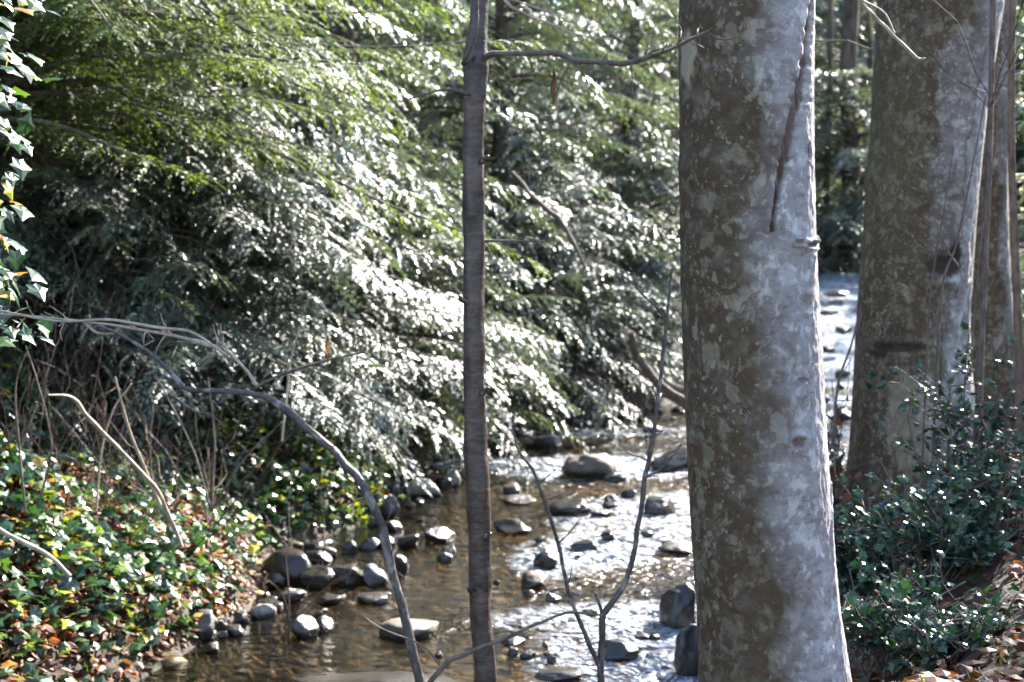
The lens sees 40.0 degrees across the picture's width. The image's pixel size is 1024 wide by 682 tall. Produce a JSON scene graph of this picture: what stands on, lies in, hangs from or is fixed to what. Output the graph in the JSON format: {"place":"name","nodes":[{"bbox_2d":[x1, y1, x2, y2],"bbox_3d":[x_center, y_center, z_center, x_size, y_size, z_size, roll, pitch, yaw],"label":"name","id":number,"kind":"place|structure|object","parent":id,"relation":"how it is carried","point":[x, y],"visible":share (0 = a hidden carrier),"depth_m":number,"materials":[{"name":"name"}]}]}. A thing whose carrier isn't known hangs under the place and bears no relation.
{"place":"outdoors","nodes":[
{"label":"outdoors","id":0,"kind":"place"},
{"bbox_2d":[149,267,858,681],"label":"stream water","id":1,"kind":"structure","parent":0,"point":[683,469],"depth_m":10.61,"materials":[{"name":"liquid"}]},
{"bbox_2d":[192,609,216,642],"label":"rock","id":2,"kind":"object","parent":1,"relation":"on","point":[205,622],"visible":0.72,"depth_m":8.12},
{"bbox_2d":[201,642,219,655],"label":"rock","id":3,"kind":"object","parent":1,"relation":"on","point":[210,649],"visible":1,"depth_m":7.87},
{"bbox_2d":[226,624,244,638],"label":"rock","id":4,"kind":"object","parent":1,"relation":"on","point":[235,631],"visible":1,"depth_m":8.21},
{"bbox_2d":[233,609,249,628],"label":"rock","id":5,"kind":"object","parent":1,"relation":"on","point":[241,618],"visible":0.84,"depth_m":8.44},
{"bbox_2d":[248,604,276,620],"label":"rock","id":6,"kind":"object","parent":1,"relation":"on","point":[260,612],"visible":0.93,"depth_m":8.58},
{"bbox_2d":[267,572,285,590],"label":"rock","id":7,"kind":"object","parent":1,"relation":"on","point":[278,580],"visible":0.95,"depth_m":9.29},
{"bbox_2d":[262,548,311,585],"bbox_3d":[-1.483,1.520,9.477,0.402,0.246,0.313,0,5,0],"label":"rock","id":8,"kind":"object","parent":1,"relation":"on","point":[298,562],"visible":0.71,"depth_m":9.38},
{"bbox_2d":[278,589,306,602],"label":"rock","id":9,"kind":"object","parent":1,"relation":"on","point":[296,596],"visible":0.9,"depth_m":8.93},
{"bbox_2d":[291,615,319,643],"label":"rock","id":10,"kind":"object","parent":1,"relation":"on","point":[306,628],"visible":0.95,"depth_m":8.18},
{"bbox_2d":[298,565,336,591],"bbox_3d":[-1.290,1.585,9.349,0.259,0.169,0.190,0,5,0],"label":"rock","id":11,"kind":"object","parent":1,"relation":"on","point":[323,578],"visible":0.92,"depth_m":9.29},
{"bbox_2d":[304,550,332,565],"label":"rock","id":12,"kind":"object","parent":1,"relation":"on","point":[314,555],"visible":0.82,"depth_m":9.97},
{"bbox_2d":[303,539,335,550],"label":"rock","id":13,"kind":"object","parent":1,"relation":"on","point":[310,546],"visible":0.51,"depth_m":10.31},
{"bbox_2d":[316,615,333,636],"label":"rock","id":14,"kind":"object","parent":1,"relation":"on","point":[325,623],"visible":0.86,"depth_m":8.28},
{"bbox_2d":[317,594,346,606],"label":"rock","id":15,"kind":"object","parent":1,"relation":"on","point":[332,600],"visible":0.98,"depth_m":8.88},
{"bbox_2d":[330,563,365,591],"bbox_3d":[-1.097,1.586,9.430,0.293,0.174,0.235,0,5,0],"label":"rock","id":16,"kind":"object","parent":1,"relation":"on","point":[355,578],"visible":0.75,"depth_m":9.36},
{"bbox_2d":[342,540,357,558],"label":"rock","id":17,"kind":"object","parent":1,"relation":"on","point":[350,548],"visible":1,"depth_m":10.24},
{"bbox_2d":[357,538,379,553],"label":"rock","id":18,"kind":"object","parent":1,"relation":"on","point":[368,546],"visible":0.98,"depth_m":10.34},
{"bbox_2d":[289,671,459,681],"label":"rock","id":19,"kind":"object","parent":1,"relation":"on","point":[399,676],"visible":0.87,"depth_m":7.26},
{"bbox_2d":[357,592,391,605],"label":"rock","id":20,"kind":"object","parent":1,"relation":"on","point":[379,598],"visible":1,"depth_m":8.90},
{"bbox_2d":[362,564,388,590],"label":"rock","id":21,"kind":"object","parent":1,"relation":"on","point":[375,578],"visible":0.97,"depth_m":9.34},
{"bbox_2d":[386,520,402,534],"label":"rock","id":22,"kind":"object","parent":1,"relation":"on","point":[394,527],"visible":0.91,"depth_m":10.99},
{"bbox_2d":[394,553,408,577],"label":"rock","id":23,"kind":"object","parent":1,"relation":"on","point":[401,564],"visible":0.73,"depth_m":9.71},
{"bbox_2d":[396,533,419,551],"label":"rock","id":24,"kind":"object","parent":1,"relation":"on","point":[410,543],"visible":0.98,"depth_m":10.44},
{"bbox_2d":[379,618,438,644],"bbox_3d":[-0.576,1.695,8.236,0.337,0.128,0.282,-3,6,-33],"label":"rock","id":25,"kind":"object","parent":1,"relation":"on","point":[424,630],"visible":0.78,"depth_m":8.16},
{"bbox_2d":[404,478,442,502],"bbox_3d":[-0.783,1.321,12.454,0.342,0.219,0.260,0,5,0],"label":"rock","id":26,"kind":"object","parent":1,"relation":"on","point":[416,490],"visible":0.81,"depth_m":12.35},
{"bbox_2d":[424,526,455,545],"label":"rock","id":27,"kind":"object","parent":1,"relation":"on","point":[441,535],"visible":0.99,"depth_m":10.59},
{"bbox_2d":[433,477,452,492],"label":"rock","id":28,"kind":"object","parent":1,"relation":"on","point":[443,485],"visible":0.75,"depth_m":12.72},
{"bbox_2d":[503,482,520,495],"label":"rock","id":29,"kind":"object","parent":1,"relation":"on","point":[513,488],"visible":0.94,"depth_m":12.53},
{"bbox_2d":[493,518,531,534],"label":"rock","id":30,"kind":"object","parent":1,"relation":"on","point":[509,526],"visible":1,"depth_m":10.90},
{"bbox_2d":[499,494,535,505],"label":"rock","id":31,"kind":"object","parent":1,"relation":"on","point":[519,499],"visible":1,"depth_m":12.07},
{"bbox_2d":[520,570,548,591],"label":"rock","id":32,"kind":"object","parent":1,"relation":"on","point":[533,579],"visible":0.97,"depth_m":9.29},
{"bbox_2d":[527,435,562,457],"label":"rock","id":33,"kind":"object","parent":1,"relation":"on","point":[547,442],"visible":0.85,"depth_m":14.80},
{"bbox_2d":[533,548,556,572],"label":"rock","id":34,"kind":"object","parent":1,"relation":"on","point":[545,559],"visible":0.94,"depth_m":9.80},
{"bbox_2d":[534,666,581,681],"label":"rock","id":35,"kind":"object","parent":1,"relation":"on","point":[561,674],"visible":1,"depth_m":7.40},
{"bbox_2d":[549,498,589,517],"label":"rock","id":36,"kind":"object","parent":1,"relation":"on","point":[569,507],"visible":0.9,"depth_m":11.58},
{"bbox_2d":[569,539,596,552],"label":"rock","id":37,"kind":"object","parent":1,"relation":"on","point":[585,545],"visible":0.98,"depth_m":10.35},
{"bbox_2d":[561,453,616,486],"bbox_3d":[0.719,1.229,13.335,0.445,0.325,0.429,4,6,42],"label":"rock","id":38,"kind":"object","parent":1,"relation":"on","point":[589,467],"visible":0.91,"depth_m":13.24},
{"bbox_2d":[589,507,613,520],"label":"rock","id":39,"kind":"object","parent":1,"relation":"on","point":[598,512],"visible":0.99,"depth_m":11.47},
{"bbox_2d":[603,474,626,483],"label":"rock","id":40,"kind":"object","parent":1,"relation":"on","point":[617,478],"visible":1,"depth_m":13.08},
{"bbox_2d":[603,421,637,434],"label":"rock","id":41,"kind":"object","parent":1,"relation":"on","point":[628,425],"visible":0.59,"depth_m":16.21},
{"bbox_2d":[604,639,639,663],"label":"rock","id":42,"kind":"object","parent":1,"relation":"on","point":[618,650],"visible":0.82,"depth_m":7.73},
{"bbox_2d":[627,330,684,404],"bbox_3d":[1.708,0.352,15.855,1.033,0.990,0.145,-3,6,-30],"label":"fallen log","id":43,"kind":"object","parent":1,"relation":"on","point":[646,369],"visible":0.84,"depth_m":15.73,"materials":[{"name":"wood"}]},
{"bbox_2d":[643,496,675,519],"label":"rock","id":44,"kind":"object","parent":1,"relation":"on","point":[660,506],"visible":0.96,"depth_m":11.59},
{"bbox_2d":[650,448,687,472],"bbox_3d":[1.626,1.175,13.828,0.453,0.231,0.391,-4,7,-43],"label":"rock","id":45,"kind":"object","parent":1,"relation":"on","point":[678,460],"visible":0.66,"depth_m":13.76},
{"bbox_2d":[657,541,691,555],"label":"rock","id":46,"kind":"object","parent":1,"relation":"on","point":[678,548],"visible":0.97,"depth_m":10.22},
{"bbox_2d":[659,582,695,640],"bbox_3d":[0.991,1.629,8.409,0.224,0.381,0.223,0,5,0],"label":"rock","id":47,"kind":"object","parent":1,"relation":"on","point":[677,608],"visible":0.84,"depth_m":8.34,"materials":[{"name":"stone"}]},
{"bbox_2d":[0,112,1023,681],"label":"ground","id":48,"kind":"structure","parent":0,"point":[298,660],"depth_m":10.39,"materials":[{"name":"soil"}]},
{"bbox_2d":[0,0,61,347],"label":"ivy clad tree","id":49,"kind":"object","parent":48,"relation":"on","point":[16,258],"visible":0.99,"depth_m":4.62,"materials":[{"name":"green plant"}]},
{"bbox_2d":[0,25,226,343],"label":"cedar tree","id":50,"kind":"object","parent":48,"relation":"on","point":[7,222],"visible":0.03,"depth_m":10.50,"materials":[{"name":"green plant"}]},
{"bbox_2d":[0,23,290,440],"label":"young cedar","id":51,"kind":"object","parent":48,"relation":"on","point":[46,166],"visible":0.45,"depth_m":10.62,"materials":[{"name":"green plant"}]},
{"bbox_2d":[1,0,365,305],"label":"cedar tree","id":52,"kind":"object","parent":48,"relation":"on","point":[207,5],"visible":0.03,"depth_m":15.20,"materials":[{"name":"green plant"}]},
{"bbox_2d":[0,337,417,681],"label":"ivy cover","id":53,"kind":"object","parent":48,"relation":"on","point":[34,468],"visible":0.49,"depth_m":8.67,"materials":[{"name":"green plant"}]},
{"bbox_2d":[14,332,51,511],"bbox_3d":[-2.386,0.405,7.006,0.137,0.940,0.531,-1,5,-9],"label":"dead cane","id":54,"kind":"object","parent":53,"relation":"on","point":[21,475],"visible":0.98,"depth_m":7.03,"materials":[{"name":"brown plant"}]},
{"bbox_2d":[0,527,71,576],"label":"dead cane","id":55,"kind":"object","parent":53,"relation":"on","point":[5,533],"visible":1,"depth_m":6.50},
{"bbox_2d":[48,394,183,547],"bbox_3d":[-2.021,0.697,7.282,0.045,0.947,0.928,3,5,28],"label":"dead cane","id":56,"kind":"object","parent":53,"relation":"on","point":[130,460],"visible":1,"depth_m":7.34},
{"bbox_2d":[95,377,161,511],"bbox_3d":[-2.085,0.567,7.690,0.284,0.816,0.576,-3,5,-28],"label":"dead cane","id":57,"kind":"object","parent":53,"relation":"on","point":[157,499],"visible":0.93,"depth_m":7.66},
{"bbox_2d":[160,377,281,511],"bbox_3d":[-1.766,0.647,8.626,0.809,0.842,0.092,1,5,14],"label":"dead cane","id":58,"kind":"object","parent":53,"relation":"on","point":[211,506],"visible":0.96,"depth_m":8.68,"materials":[{"name":"brown plant"}]},
{"bbox_2d":[281,327,299,440],"bbox_3d":[-1.268,0.248,8.050,0.118,0.657,0.017,0,5,0],"label":"dead cane","id":59,"kind":"object","parent":53,"relation":"on","point":[284,415],"visible":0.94,"depth_m":8.04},
{"bbox_2d":[0,301,424,681],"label":"beech sapling","id":60,"kind":"object","parent":48,"relation":"on","point":[331,448],"visible":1,"depth_m":3.48,"materials":[{"name":"grey plant"}]},
{"bbox_2d":[0,190,444,663],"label":"twig tangle","id":61,"kind":"object","parent":48,"relation":"on","point":[53,423],"visible":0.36,"depth_m":9.46,"materials":[{"name":"brown"}]},
{"bbox_2d":[11,80,439,484],"bbox_3d":[-2.454,-0.382,11.388,3.341,3.446,3.603,1,5,8],"label":"young cedar","id":62,"kind":"object","parent":48,"relation":"on","point":[207,221],"visible":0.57,"depth_m":10.87,"materials":[{"name":"green plant"}]},
{"bbox_2d":[0,0,505,467],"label":"cedar tree","id":63,"kind":"object","parent":48,"relation":"on","point":[376,403],"visible":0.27,"depth_m":11.12,"materials":[{"name":"green plant"}]},
{"bbox_2d":[0,0,551,419],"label":"hemlock tree","id":64,"kind":"object","parent":48,"relation":"on","point":[102,21],"visible":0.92,"depth_m":9.44,"materials":[{"name":"green plant"}]},
{"bbox_2d":[61,25,551,505],"bbox_3d":[-1.948,-0.560,12.680,4.614,4.412,4.278,1,5,13],"label":"young cedar","id":65,"kind":"object","parent":48,"relation":"on","point":[393,246],"visible":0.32,"depth_m":12.24,"materials":[{"name":"green plant"}]},
{"bbox_2d":[145,0,490,206],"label":"cedar tree","id":66,"kind":"object","parent":48,"relation":"on","point":[408,102],"depth_m":22.64,"materials":[{"name":"green plant"}]},
{"bbox_2d":[114,0,589,318],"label":"cedar tree","id":67,"kind":"object","parent":48,"relation":"on","point":[440,138],"visible":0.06,"depth_m":18.16,"materials":[{"name":"green plant"}]},
{"bbox_2d":[324,457,405,531],"bbox_3d":[-1.447,1.335,11.572,1.145,0.648,1.182,-2,5,-21],"label":"ivy mound","id":68,"kind":"object","parent":48,"relation":"on","point":[364,520],"visible":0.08,"depth_m":11.30,"materials":[{"name":"green plant"}]},
{"bbox_2d":[380,494,399,520],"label":"rock","id":69,"kind":"object","parent":48,"relation":"on","point":[389,498],"visible":0.78,"depth_m":11.45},
{"bbox_2d":[178,0,631,485],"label":"cedar tree","id":70,"kind":"object","parent":48,"relation":"on","point":[350,37],"visible":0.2,"depth_m":14.65,"materials":[{"name":"green plant"}]},
{"bbox_2d":[511,171,586,268],"bbox_3d":[0.314,-1.131,13.070,0.863,0.914,0.108,4,6,37],"label":"branch","id":71,"kind":"object","parent":70,"relation":"attached to","point":[547,209],"visible":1,"depth_m":12.99,"materials":[{"name":"grey plant"}]},
{"bbox_2d":[392,465,418,485],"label":"rock","id":72,"kind":"object","parent":48,"relation":"on","point":[402,482],"visible":0.41,"depth_m":13.01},
{"bbox_2d":[257,0,592,156],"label":"cedar tree","id":73,"kind":"object","parent":48,"relation":"on","point":[559,113],"visible":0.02,"depth_m":32.87,"materials":[{"name":"green plant"}]},
{"bbox_2d":[272,143,584,501],"bbox_3d":[-1.066,-0.210,14.276,3.735,3.572,3.463,2,5,27],"label":"young cedar","id":74,"kind":"object","parent":48,"relation":"on","point":[440,280],"visible":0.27,"depth_m":13.87,"materials":[{"name":"green plant"}]},
{"bbox_2d":[417,405,463,449],"bbox_3d":[-0.635,0.834,13.780,0.563,0.435,0.624,1,5,15],"label":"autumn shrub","id":75,"kind":"object","parent":48,"relation":"on","point":[429,439],"visible":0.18,"depth_m":13.66,"materials":[{"name":"green plant"}]},
{"bbox_2d":[365,611,601,681],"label":"bare briar","id":76,"kind":"object","parent":48,"relation":"on","point":[439,670],"visible":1,"depth_m":3.37,"materials":[{"name":"brown plant"}]},
{"bbox_2d":[323,0,681,430],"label":"cedar tree","id":77,"kind":"object","parent":48,"relation":"on","point":[499,75],"visible":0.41,"depth_m":17.35,"materials":[{"name":"green plant"}]},
{"bbox_2d":[360,0,647,208],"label":"cedar tree","id":78,"kind":"object","parent":48,"relation":"on","point":[491,12],"visible":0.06,"depth_m":23.94,"materials":[{"name":"green plant"}]},
{"bbox_2d":[161,412,848,681],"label":"bed pebbles","id":79,"kind":"object","parent":48,"relation":"on","point":[170,662],"visible":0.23,"depth_m":10.03,"materials":[{"name":"stone"}]},
{"bbox_2d":[0,290,1023,681],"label":"leaf litter","id":80,"kind":"object","parent":48,"relation":"on","point":[964,666],"visible":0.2,"depth_m":7.62,"materials":[{"name":"plant"}]},
{"bbox_2d":[41,362,1023,681],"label":"fallen twigs","id":81,"kind":"object","parent":48,"relation":"on","point":[695,606],"visible":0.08,"depth_m":7.37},
{"bbox_2d":[414,136,683,448],"bbox_3d":[0.253,-0.566,16.923,3.955,3.782,3.667,-4,6,-36],"label":"young cedar","id":82,"kind":"object","parent":48,"relation":"on","point":[564,317],"visible":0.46,"depth_m":16.46,"materials":[{"name":"green plant"}]},
{"bbox_2d":[435,0,669,164],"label":"cedar tree","id":83,"kind":"object","parent":48,"relation":"on","point":[553,59],"visible":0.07,"depth_m":35.09,"materials":[{"name":"green plant"}]},
{"bbox_2d":[430,0,680,320],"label":"cedar tree","id":84,"kind":"object","parent":48,"relation":"on","point":[634,34],"visible":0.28,"depth_m":20.12,"materials":[{"name":"green plant"}]},
{"bbox_2d":[400,0,747,681],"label":"cherry sapling","id":85,"kind":"object","parent":48,"relation":"on","point":[475,475],"visible":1,"depth_m":3.68,"materials":[{"name":"brown plant"}]},
{"bbox_2d":[503,0,610,39],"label":"hanging branch","id":86,"kind":"object","parent":85,"relation":"hanging from","point":[508,4],"visible":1,"depth_m":3.34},
{"bbox_2d":[145,0,1023,227],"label":"distant wood","id":87,"kind":"object","parent":48,"relation":"on","point":[1019,150],"visible":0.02,"depth_m":47.04,"materials":[{"name":"plant"}]},
{"bbox_2d":[511,268,681,681],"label":"forked shoot","id":88,"kind":"object","parent":48,"relation":"on","point":[599,658],"visible":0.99,"depth_m":3.53,"materials":[{"name":"grey plant"}]},
{"bbox_2d":[541,134,682,384],"bbox_3d":[1.922,-0.918,19.061,3.667,3.782,3.955,0,5,-4],"label":"young cedar","id":89,"kind":"object","parent":48,"relation":"on","point":[668,190],"visible":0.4,"depth_m":18.64,"materials":[{"name":"green plant"}]},
{"bbox_2d":[623,2,680,277],"bbox_3d":[2.729,-7.003,23.532,2.794,12.003,1.937,3,6,34],"label":"bare tree","id":90,"kind":"object","parent":48,"relation":"on","point":[674,74],"visible":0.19,"depth_m":23.61,"materials":[{"name":"brown plant"}]},
{"bbox_2d":[510,0,816,229],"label":"cedar tree","id":91,"kind":"object","parent":48,"relation":"on","point":[617,128],"visible":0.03,"depth_m":26.98,"materials":[{"name":"green plant"}]},
{"bbox_2d":[673,624,697,680],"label":"rock","id":92,"kind":"object","parent":48,"relation":"on","point":[685,659],"visible":0.65,"depth_m":7.44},
{"bbox_2d":[661,0,865,238],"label":"cedar tree","id":93,"kind":"object","parent":48,"relation":"on","point":[822,84],"visible":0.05,"depth_m":35.50,"materials":[{"name":"green plant"}]},
{"bbox_2d":[678,0,851,681],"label":"alder tree","id":94,"kind":"object","parent":48,"relation":"on","point":[763,546],"visible":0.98,"depth_m":4.05,"materials":[{"name":"grey plant"}]},
{"bbox_2d":[859,0,925,60],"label":"hanging branch","id":95,"kind":"object","parent":94,"relation":"hanging from","point":[892,34],"visible":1,"depth_m":3.84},
{"bbox_2d":[814,0,841,266],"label":"bare tree","id":96,"kind":"object","parent":48,"relation":"on","point":[829,58],"visible":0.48,"depth_m":32.53,"materials":[{"name":"brown plant"}]},
{"bbox_2d":[814,0,868,282],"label":"bare tree","id":97,"kind":"object","parent":48,"relation":"on","point":[847,52],"visible":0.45,"depth_m":32.40,"materials":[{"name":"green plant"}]},
{"bbox_2d":[814,67,872,288],"bbox_3d":[7.719,-3.039,32.076,6.112,6.303,6.592,1,5,11],"label":"young cedar","id":98,"kind":"object","parent":48,"relation":"on","point":[836,220],"visible":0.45,"depth_m":31.51,"materials":[{"name":"green plant"}]},
{"bbox_2d":[814,0,875,212],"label":"cedar tree","id":99,"kind":"object","parent":48,"relation":"on","point":[822,33],"visible":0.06,"depth_m":38.96,"materials":[{"name":"green plant"}]},
{"bbox_2d":[825,358,872,541],"bbox_3d":[1.773,0.709,7.878,0.716,1.233,0.591,-5,7,-45],"label":"brown bracken","id":100,"kind":"object","parent":48,"relation":"on","point":[839,491],"visible":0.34,"depth_m":7.85,"materials":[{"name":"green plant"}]},
{"bbox_2d":[841,0,872,244],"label":"bare tree","id":101,"kind":"object","parent":48,"relation":"on","point":[868,28],"visible":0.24,"depth_m":35.50,"materials":[{"name":"brown plant"}]},
{"bbox_2d":[833,492,914,621],"bbox_3d":[1.676,1.043,6.733,0.778,0.602,0.490,0,5,0],"label":"holly bush","id":102,"kind":"object","parent":48,"relation":"on","point":[846,552],"visible":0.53,"depth_m":6.63,"materials":[{"name":"green plant"}]},
{"bbox_2d":[815,0,1023,489],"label":"bare tree","id":103,"kind":"object","parent":48,"relation":"on","point":[990,92],"visible":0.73,"depth_m":7.49,"materials":[{"name":"grey plant"}]},
{"bbox_2d":[830,95,998,496],"bbox_3d":[2.085,-0.219,7.408,0.834,2.107,0.217,0,5,0],"label":"climbing vine","id":104,"kind":"object","parent":103,"relation":"attached to","point":[926,359],"visible":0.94,"depth_m":7.32,"materials":[{"name":"brown plant"}]},
{"bbox_2d":[841,0,1004,528],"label":"alder tree","id":105,"kind":"object","parent":48,"relation":"on","point":[922,110],"visible":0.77,"depth_m":7.72,"materials":[{"name":"brown plant"}]},
{"bbox_2d":[840,537,1015,681],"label":"holly bush","id":106,"kind":"object","parent":48,"relation":"on","point":[871,628],"visible":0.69,"depth_m":5.43,"materials":[{"name":"green plant"}]},
{"bbox_2d":[834,446,1023,598],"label":"holly bush","id":107,"kind":"object","parent":48,"relation":"on","point":[952,540],"visible":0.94,"depth_m":6.20,"materials":[{"name":"green plant"}]},
{"bbox_2d":[855,0,1023,448],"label":"bare tree","id":108,"kind":"object","parent":48,"relation":"on","point":[1017,320],"visible":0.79,"depth_m":8.55,"materials":[{"name":"brown plant"}]},
{"bbox_2d":[865,313,1023,524],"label":"holly bush","id":109,"kind":"object","parent":48,"relation":"on","point":[951,413],"visible":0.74,"depth_m":7.01,"materials":[{"name":"green plant"}]},
{"bbox_2d":[880,583,1023,671],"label":"holly bush","id":110,"kind":"object","parent":48,"relation":"on","point":[933,639],"visible":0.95,"depth_m":5.05,"materials":[{"name":"green plant"}]},
{"bbox_2d":[913,421,1023,540],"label":"holly bush","id":111,"kind":"object","parent":48,"relation":"on","point":[983,455],"visible":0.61,"depth_m":6.44,"materials":[{"name":"green plant"}]},
{"bbox_2d":[971,0,1014,442],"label":"alder tree","id":112,"kind":"object","parent":48,"relation":"on","point":[999,328],"visible":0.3,"depth_m":9.19,"materials":[{"name":"brown plant"}]},
{"bbox_2d":[1009,44,1023,339],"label":"cedar tree","id":113,"kind":"object","parent":48,"relation":"on","point":[1021,257],"visible":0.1,"depth_m":13.69,"materials":[{"name":"green plant"}]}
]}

